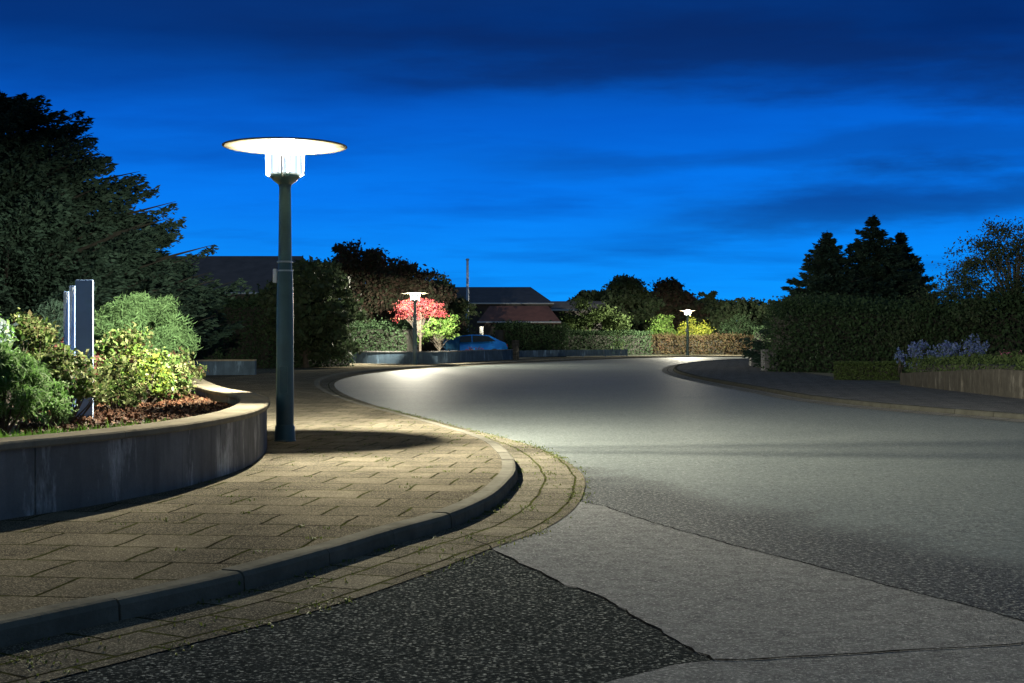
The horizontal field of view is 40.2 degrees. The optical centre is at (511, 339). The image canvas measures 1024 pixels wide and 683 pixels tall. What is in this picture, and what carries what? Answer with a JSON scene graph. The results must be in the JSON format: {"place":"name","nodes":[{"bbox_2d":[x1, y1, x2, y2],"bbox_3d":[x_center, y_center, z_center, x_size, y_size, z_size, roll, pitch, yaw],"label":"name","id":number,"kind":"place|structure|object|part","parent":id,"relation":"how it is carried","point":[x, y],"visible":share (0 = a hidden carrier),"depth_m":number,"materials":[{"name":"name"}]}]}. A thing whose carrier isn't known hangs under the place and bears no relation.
{"place":"outdoors","nodes":[
{"label":"outdoors","id":0,"kind":"place"},
{"bbox_2d":[0,355,741,614],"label":"pavement","id":1,"kind":"structure","parent":0,"point":[47,559],"depth_m":9.73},
{"bbox_2d":[0,91,251,349],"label":"broad conifer","id":2,"kind":"object","parent":1,"relation":"on","point":[56,240],"visible":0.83,"depth_m":32.58,"materials":[{"name":"green plant"}]},
{"bbox_2d":[0,373,269,519],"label":"planter wall","id":3,"kind":"structure","parent":1,"relation":"on","point":[48,473],"depth_m":10.16,"materials":[{"name":"concrete"}]},
{"bbox_2d":[6,389,232,435],"bbox_3d":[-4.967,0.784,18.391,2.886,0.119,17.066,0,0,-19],"label":"bark mulch","id":4,"kind":"object","parent":3,"relation":"in","point":[133,413],"visible":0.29,"depth_m":14.91,"materials":[{"name":"brown wood"}]},
{"bbox_2d":[0,313,18,392],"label":"hydrangea","id":5,"kind":"object","parent":4,"relation":"on","point":[7,332],"visible":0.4,"depth_m":15.05,"materials":[{"name":"white plant"}]},
{"bbox_2d":[0,340,52,435],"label":"feathery shrub","id":6,"kind":"object","parent":4,"relation":"on","point":[26,373],"visible":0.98,"depth_m":11.45,"materials":[{"name":"green plant"}]},
{"bbox_2d":[6,307,61,402],"bbox_3d":[-5.287,0.233,15.544,0.778,1.189,1.242,0,0,0],"label":"variegated shrub","id":7,"kind":"object","parent":4,"relation":"on","point":[30,325],"visible":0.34,"depth_m":15.48,"materials":[{"name":"green plant"}]},
{"bbox_2d":[19,298,63,350],"bbox_3d":[-7.302,0.066,22.456,1.070,1.509,1.737,0,0,0],"label":"dwarf pine","id":8,"kind":"object","parent":4,"relation":"on","point":[55,308],"visible":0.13,"depth_m":22.24,"materials":[{"name":"green plant"}]},
{"bbox_2d":[17,376,79,429],"bbox_3d":[-4.220,0.557,12.609,0.550,0.518,0.795,0,0,0],"label":"leaved shrub","id":9,"kind":"object","parent":4,"relation":"on","point":[59,411],"visible":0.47,"depth_m":12.56,"materials":[{"name":"green plant"}]},
{"bbox_2d":[17,343,112,424],"bbox_3d":[-4.262,0.419,13.306,0.876,0.794,1.035,0,0,0],"label":"variegated shrub","id":10,"kind":"object","parent":4,"relation":"on","point":[65,364],"visible":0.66,"depth_m":13.20,"materials":[{"name":"green plant"}]},
{"bbox_2d":[63,291,68,397],"bbox_3d":[-4.675,0.155,14.696,0.052,1.329,0.058,0,0,0],"label":"garden stele","id":11,"kind":"object","parent":4,"relation":"on","point":[66,315],"visible":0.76,"depth_m":14.68,"materials":[{"name":"grey metal"}]},
{"bbox_2d":[69,286,74,410],"bbox_3d":[-4.550,0.130,14.496,0.055,1.379,0.058,0,0,0],"label":"garden stele","id":12,"kind":"object","parent":4,"relation":"on","point":[72,317],"visible":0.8,"depth_m":14.47,"materials":[{"name":"grey metal"}]},
{"bbox_2d":[54,337,105,384],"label":"maroon shrub","id":13,"kind":"object","parent":4,"relation":"on","point":[95,356],"visible":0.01,"depth_m":16.26,"materials":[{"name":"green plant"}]},
{"bbox_2d":[75,280,93,417],"bbox_3d":[-4.364,0.104,14.300,0.180,1.433,0.060,0,0,0],"label":"garden stele","id":14,"kind":"object","parent":4,"relation":"on","point":[84,315],"visible":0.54,"depth_m":14.27,"materials":[{"name":"grey metal"}]},
{"bbox_2d":[0,417,181,437],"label":"grass","id":15,"kind":"structure","parent":4,"relation":"on","point":[39,432],"depth_m":10.44,"materials":[{"name":"green plant"}]},
{"bbox_2d":[95,352,147,410],"bbox_3d":[-4.487,0.479,15.992,0.617,0.678,1.069,0,0,0],"label":"variegated shrub","id":16,"kind":"object","parent":4,"relation":"on","point":[128,393],"visible":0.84,"depth_m":15.90,"materials":[{"name":"green plant"}]},
{"bbox_2d":[114,343,176,403],"bbox_3d":[-4.583,0.433,17.358,0.765,0.782,0.884,0,0,0],"label":"bright shrub","id":17,"kind":"object","parent":4,"relation":"on","point":[159,389],"visible":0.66,"depth_m":17.38,"materials":[{"name":"yellow plant"}]},
{"bbox_2d":[94,322,201,401],"bbox_3d":[-4.958,0.292,18.187,1.658,1.054,2.346,0,0,0],"label":"variegated shrub","id":18,"kind":"object","parent":4,"relation":"on","point":[121,338],"visible":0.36,"depth_m":17.98,"materials":[{"name":"green plant"}]},
{"bbox_2d":[94,290,202,366],"bbox_3d":[-6.134,-0.015,23.058,2.049,1.671,2.764,0,0,0],"label":"dwarf pine","id":19,"kind":"object","parent":4,"relation":"on","point":[171,332],"visible":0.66,"depth_m":22.47,"materials":[{"name":"green plant"}]},
{"bbox_2d":[165,346,208,394],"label":"trailing shrub","id":20,"kind":"object","parent":4,"relation":"on","point":[200,370],"visible":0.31,"depth_m":20.56,"materials":[{"name":"green plant"}]},
{"bbox_2d":[93,209,244,354],"bbox_3d":[-12.210,-1.483,44.145,7.299,5.360,7.183,0,0,0],"label":"broad conifer","id":21,"kind":"object","parent":1,"relation":"on","point":[207,339],"visible":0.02,"depth_m":44.26,"materials":[{"name":"green plant"}]},
{"bbox_2d":[186,296,226,359],"bbox_3d":[-14.261,-0.359,46.901,9.803,3.138,4.303,0,0,-26],"label":"hedge","id":22,"kind":"object","parent":1,"relation":"on","point":[213,352],"depth_m":49.26,"materials":[{"name":"green plant"}]},
{"bbox_2d":[182,359,256,374],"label":"wall","id":23,"kind":"structure","parent":1,"relation":"on","point":[231,366],"depth_m":46.02,"materials":[{"name":"concrete"}]},
{"bbox_2d":[171,256,301,305],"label":"house","id":24,"kind":"structure","parent":1,"relation":"on","point":[253,271],"depth_m":60.48,"materials":[{"name":"tile"}]},
{"bbox_2d":[210,295,357,368],"bbox_3d":[-10.112,-0.385,58.461,9.066,3.189,4.176,0,0,-39],"label":"hedge","id":25,"kind":"object","parent":1,"relation":"on","point":[243,343],"visible":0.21,"depth_m":56.52,"materials":[{"name":"green plant"}]},
{"bbox_2d":[222,137,346,441],"bbox_3d":[-2.585,-0.557,15.941,1.410,3.415,1.410,0,0,0],"label":"street lamp","id":26,"kind":"object","parent":1,"relation":"on","point":[283,280],"visible":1,"depth_m":15.87,"materials":[{"name":"grey metal"}]},
{"bbox_2d":[234,255,371,367],"bbox_3d":[-8.632,-1.116,58.191,5.317,4.767,6.189,0,0,0],"label":"garden tree","id":27,"kind":"object","parent":1,"relation":"on","point":[315,282],"visible":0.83,"depth_m":56.62,"materials":[{"name":"green plant"}]},
{"bbox_2d":[401,292,428,363],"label":"street lamp","id":28,"kind":"object","parent":1,"relation":"on","point":[414,323],"visible":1,"depth_m":65.93,"materials":[{"name":"grey metal"}]},
{"bbox_2d":[349,349,512,363],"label":"wall","id":29,"kind":"structure","parent":1,"relation":"on","point":[406,357],"depth_m":68.53,"materials":[{"name":"concrete"}]},
{"bbox_2d":[417,309,461,350],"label":"green tree","id":30,"kind":"object","parent":1,"relation":"on","point":[442,326],"visible":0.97,"depth_m":69.34,"materials":[{"name":"green plant"}]},
{"bbox_2d":[512,340,518,359],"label":"stone pillar","id":31,"kind":"structure","parent":1,"relation":"on","point":[515,345],"depth_m":82.24,"materials":[{"name":"stone"}]},
{"bbox_2d":[519,349,627,357],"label":"low wall","id":32,"kind":"structure","parent":1,"relation":"on","point":[551,353],"depth_m":94.37,"materials":[{"name":"grey concrete"}]},
{"bbox_2d":[678,310,696,354],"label":"street lamp","id":33,"kind":"object","parent":1,"relation":"on","point":[687,339],"visible":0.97,"depth_m":104.93,"materials":[{"name":"grey metal"}]},
{"bbox_2d":[0,0,1023,303],"label":"sky","id":34,"kind":"structure","parent":0,"point":[560,149],"materials":[{"name":"blue"}]},
{"bbox_2d":[519,355,649,358],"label":"ground","id":35,"kind":"structure","parent":0,"point":[581,356],"depth_m":97.07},
{"bbox_2d":[349,315,418,350],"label":"hedge","id":36,"kind":"object","parent":35,"relation":"on","point":[387,336],"visible":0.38,"depth_m":70.94,"materials":[{"name":"green plant"}]},
{"bbox_2d":[345,256,468,350],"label":"garden tree","id":37,"kind":"object","parent":35,"relation":"on","point":[399,277],"visible":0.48,"depth_m":76.84,"materials":[{"name":"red plant"}]},
{"bbox_2d":[387,297,447,350],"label":"red tree","id":38,"kind":"object","parent":35,"relation":"on","point":[404,306],"visible":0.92,"depth_m":69.11,"materials":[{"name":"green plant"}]},
{"bbox_2d":[426,337,459,350],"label":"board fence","id":39,"kind":"object","parent":35,"relation":"on","point":[452,345],"visible":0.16,"depth_m":81.36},
{"bbox_2d":[466,258,468,317],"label":"flagpole","id":40,"kind":"object","parent":35,"relation":"on","point":[467,278],"visible":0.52,"depth_m":89.39,"materials":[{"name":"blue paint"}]},
{"bbox_2d":[456,335,507,349],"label":"parked car","id":41,"kind":"object","parent":35,"relation":"on","point":[487,342],"visible":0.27,"depth_m":82.80,"materials":[{"name":"blue paint"}]},
{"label":"side window","id":42,"kind":"part","parent":41,"relation":"part of","materials":[{"name":"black glass"}]},
{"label":"side window","id":43,"kind":"part","parent":41,"relation":"part of","materials":[{"name":"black glass"}]},
{"bbox_2d":[451,287,553,336],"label":"house","id":44,"kind":"structure","parent":35,"relation":"on","point":[483,298],"depth_m":101.41,"materials":[{"name":"tile"}]},
{"bbox_2d":[479,325,482,334],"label":"window","id":45,"kind":"structure","parent":44,"relation":"in","point":[480,326],"depth_m":100.37,"materials":[{"name":"white glass"}]},
{"bbox_2d":[477,306,560,349],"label":"house","id":46,"kind":"structure","parent":35,"relation":"on","point":[531,314],"depth_m":94.68,"materials":[{"name":"red tile"}]},
{"bbox_2d":[550,301,604,330],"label":"house","id":47,"kind":"structure","parent":35,"relation":"on","point":[557,307],"depth_m":110.70,"materials":[{"name":"tile"}]},
{"bbox_2d":[567,290,607,326],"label":"distant tree","id":48,"kind":"object","parent":35,"relation":"on","point":[590,295],"visible":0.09,"depth_m":126.71,"materials":[{"name":"green plant"}]},
{"bbox_2d":[557,296,633,349],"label":"garden bush","id":49,"kind":"object","parent":35,"relation":"on","point":[606,319],"visible":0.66,"depth_m":107.58,"materials":[{"name":"green plant"}]},
{"bbox_2d":[566,328,652,354],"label":"hedge","id":50,"kind":"object","parent":35,"relation":"on","point":[634,342],"visible":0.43,"depth_m":106.81,"materials":[{"name":"green plant"}]},
{"bbox_2d":[594,273,664,335],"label":"distant tree","id":51,"kind":"object","parent":35,"relation":"on","point":[626,295],"visible":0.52,"depth_m":124.16,"materials":[{"name":"green plant"}]},
{"bbox_2d":[640,313,683,335],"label":"garden bush","id":52,"kind":"object","parent":35,"relation":"on","point":[661,325],"visible":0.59,"depth_m":111.51,"materials":[{"name":"green plant"}]},
{"bbox_2d":[647,276,709,333],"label":"distant tree","id":53,"kind":"object","parent":35,"relation":"on","point":[674,295],"visible":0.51,"depth_m":128.64,"materials":[{"name":"green plant"}]},
{"bbox_2d":[676,316,715,339],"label":"garden bush","id":54,"kind":"object","parent":35,"relation":"on","point":[704,331],"visible":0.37,"depth_m":110.81,"materials":[{"name":"yellow plant"}]},
{"bbox_2d":[693,290,736,334],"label":"distant tree","id":55,"kind":"object","parent":35,"relation":"on","point":[712,303],"visible":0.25,"depth_m":130.36,"materials":[{"name":"green plant"}]},
{"bbox_2d":[695,297,767,335],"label":"distant tree","id":56,"kind":"object","parent":35,"relation":"on","point":[743,306],"visible":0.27,"depth_m":122.75,"materials":[{"name":"green plant"}]},
{"bbox_2d":[715,311,760,339],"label":"garden bush","id":57,"kind":"object","parent":35,"relation":"on","point":[733,327],"visible":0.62,"depth_m":112.96,"materials":[{"name":"green plant"}]},
{"bbox_2d":[752,299,778,328],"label":"distant tree","id":58,"kind":"object","parent":35,"relation":"on","point":[759,319],"visible":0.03,"depth_m":118.53,"materials":[{"name":"green plant"}]},
{"bbox_2d":[334,357,1023,655],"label":"road","id":59,"kind":"structure","parent":0,"point":[931,505],"depth_m":14.40,"materials":[{"name":"grey asphalt"}]},
{"bbox_2d":[0,406,594,682],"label":"weeds","id":60,"kind":"object","parent":59,"relation":"on","point":[344,560],"visible":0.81,"depth_m":8.79,"materials":[{"name":"green plant"}]},
{"bbox_2d":[0,357,663,682],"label":"gutter","id":61,"kind":"object","parent":59,"relation":"on","point":[371,571],"visible":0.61,"depth_m":7.03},
{"bbox_2d":[302,238,402,321],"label":"garden tree","id":62,"kind":"object","parent":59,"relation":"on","point":[356,265],"visible":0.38,"depth_m":78.66,"materials":[{"name":"green plant"}]},
{"bbox_2d":[0,356,742,647],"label":"kerb","id":63,"kind":"structure","parent":59,"relation":"on","point":[18,627],"depth_m":7.14,"materials":[{"name":"concrete"}]},
{"bbox_2d":[38,549,710,682],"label":"dark asphalt patch","id":64,"kind":"object","parent":59,"relation":"on","point":[490,616],"visible":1,"depth_m":5.75,"materials":[{"name":"black asphalt"}]},
{"bbox_2d":[418,272,480,350],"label":"garden tree","id":65,"kind":"object","parent":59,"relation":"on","point":[459,309],"visible":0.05,"depth_m":83.38,"materials":[{"name":"green plant"}]},
{"bbox_2d":[492,320,570,356],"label":"hedge","id":66,"kind":"object","parent":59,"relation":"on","point":[534,337],"visible":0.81,"depth_m":93.30,"materials":[{"name":"green plant"}]},
{"bbox_2d":[470,537,712,658],"bbox_3d":[0.278,1.242,7.147,0.091,0.001,3.553,0,0,-17],"label":"tar seam","id":67,"kind":"object","parent":59,"relation":"on","point":[689,647],"visible":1,"depth_m":6.57,"materials":[{"name":"black asphalt"}]},
{"bbox_2d":[646,331,753,354],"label":"beech hedge","id":68,"kind":"object","parent":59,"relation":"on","point":[674,344],"visible":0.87,"depth_m":108.88,"materials":[{"name":"brown plant"}]},
{"bbox_2d":[492,501,1023,659],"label":"asphalt patch","id":69,"kind":"object","parent":59,"relation":"on","point":[713,599],"visible":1,"depth_m":6.80,"materials":[{"name":"grey asphalt"}]},
{"bbox_2d":[752,325,770,348],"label":"hedge","id":70,"kind":"object","parent":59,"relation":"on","point":[757,336],"visible":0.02,"depth_m":107.27,"materials":[{"name":"green plant"}]},
{"bbox_2d":[570,497,1023,620],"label":"tar seam","id":71,"kind":"object","parent":59,"relation":"on","point":[813,564],"visible":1,"depth_m":7.71,"materials":[{"name":"black asphalt"}]},
{"bbox_2d":[606,644,1023,682],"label":"asphalt patch","id":72,"kind":"object","parent":59,"relation":"on","point":[997,664],"visible":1,"depth_m":5.29,"materials":[{"name":"grey asphalt"}]},
{"bbox_2d":[662,363,1023,421],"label":"gutter","id":73,"kind":"object","parent":59,"relation":"on","point":[668,370],"visible":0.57,"depth_m":28.74,"materials":[{"name":"grey concrete"}]},
{"bbox_2d":[674,358,1023,418],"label":"kerb","id":74,"kind":"structure","parent":59,"relation":"on","point":[918,408],"depth_m":26.46,"materials":[{"name":"concrete"}]},
{"bbox_2d":[712,642,1023,659],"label":"tar seam","id":75,"kind":"object","parent":59,"relation":"on","point":[862,652],"visible":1,"depth_m":5.56,"materials":[{"name":"black asphalt"}]},
{"bbox_2d":[755,366,899,383],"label":"ground","id":76,"kind":"structure","parent":0,"point":[832,374],"depth_m":44.57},
{"bbox_2d":[749,349,760,365],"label":"stone pier","id":77,"kind":"structure","parent":76,"relation":"on","point":[751,363],"depth_m":63.15,"materials":[{"name":"stone"}]},
{"bbox_2d":[738,232,882,364],"bbox_3d":[12.944,-1.542,58.106,7.105,6.029,7.202,0,0,0],"label":"spruce","id":78,"kind":"object","parent":76,"relation":"on","point":[825,270],"visible":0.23,"depth_m":57.48,"materials":[{"name":"green plant"}]},
{"bbox_2d":[753,214,932,366],"bbox_3d":[15.564,-1.927,60.332,9.849,6.946,8.961,0,0,29],"label":"spruce","id":79,"kind":"object","parent":76,"relation":"on","point":[879,268],"visible":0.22,"depth_m":59.38,"materials":[{"name":"green plant"}]},
{"bbox_2d":[832,360,901,379],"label":"box hedge","id":80,"kind":"object","parent":76,"relation":"on","point":[865,370],"visible":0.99,"depth_m":40.76,"materials":[{"name":"green plant"}]},
{"bbox_2d":[758,281,1023,372],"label":"hedge","id":81,"kind":"object","parent":76,"relation":"on","point":[824,341],"visible":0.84,"depth_m":48.24,"materials":[{"name":"green plant"}]},
{"bbox_2d":[894,347,906,372],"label":"flower clump","id":82,"kind":"object","parent":76,"relation":"on","point":[900,356],"visible":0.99,"depth_m":39.94,"materials":[{"name":"purple plant"}]},
{"bbox_2d":[889,232,941,303],"bbox_3d":[17.651,-1.758,63.121,6.551,6.385,7.684,0,0,0],"label":"spruce","id":83,"kind":"object","parent":76,"relation":"on","point":[901,238],"visible":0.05,"depth_m":62.61,"materials":[{"name":"green plant"}]},
{"bbox_2d":[907,339,930,368],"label":"flower clump","id":84,"kind":"object","parent":76,"relation":"on","point":[915,350],"visible":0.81,"depth_m":39.41,"materials":[{"name":"purple plant"}]},
{"bbox_2d":[865,276,1004,360],"bbox_3d":[14.641,-0.519,47.046,5.213,3.341,4.399,0,0,20],"label":"broadleaf tree","id":85,"kind":"object","parent":76,"relation":"on","point":[905,338],"visible":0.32,"depth_m":46.28,"materials":[{"name":"green plant"}]},
{"bbox_2d":[923,340,963,364],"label":"flower clump","id":86,"kind":"object","parent":76,"relation":"on","point":[952,348],"visible":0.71,"depth_m":38.94,"materials":[{"name":"purple plant"}]},
{"bbox_2d":[901,215,1023,355],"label":"broadleaf tree","id":87,"kind":"object","parent":76,"relation":"on","point":[998,266],"visible":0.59,"depth_m":44.94,"materials":[{"name":"green plant"}]},
{"bbox_2d":[905,351,1023,379],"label":"wall hedge","id":88,"kind":"object","parent":76,"relation":"on","point":[977,362],"depth_m":32.13,"materials":[{"name":"green plant"}]},
{"bbox_2d":[962,333,980,357],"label":"flower clump","id":89,"kind":"object","parent":76,"relation":"on","point":[972,349],"visible":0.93,"depth_m":38.48,"materials":[{"name":"purple plant"}]},
{"bbox_2d":[974,339,989,354],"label":"flower clump","id":90,"kind":"object","parent":76,"relation":"on","point":[982,348],"visible":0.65,"depth_m":38.41,"materials":[{"name":"purple plant"}]},
{"bbox_2d":[997,349,1023,361],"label":"flower clump","id":91,"kind":"object","parent":76,"relation":"on","point":[1010,353],"visible":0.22,"depth_m":37.97,"materials":[{"name":"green plant"}]},
{"bbox_2d":[677,359,1023,413],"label":"pavement","id":92,"kind":"structure","parent":0,"point":[739,371],"depth_m":33.77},
{"bbox_2d":[761,349,777,370],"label":"stone pier","id":93,"kind":"structure","parent":92,"relation":"on","point":[765,364],"depth_m":52.33,"materials":[{"name":"stone"}]},
{"bbox_2d":[900,369,1023,398],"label":"concrete wall","id":94,"kind":"structure","parent":92,"relation":"on","point":[1003,382],"depth_m":30.70,"materials":[{"name":"grey concrete"}]}
]}

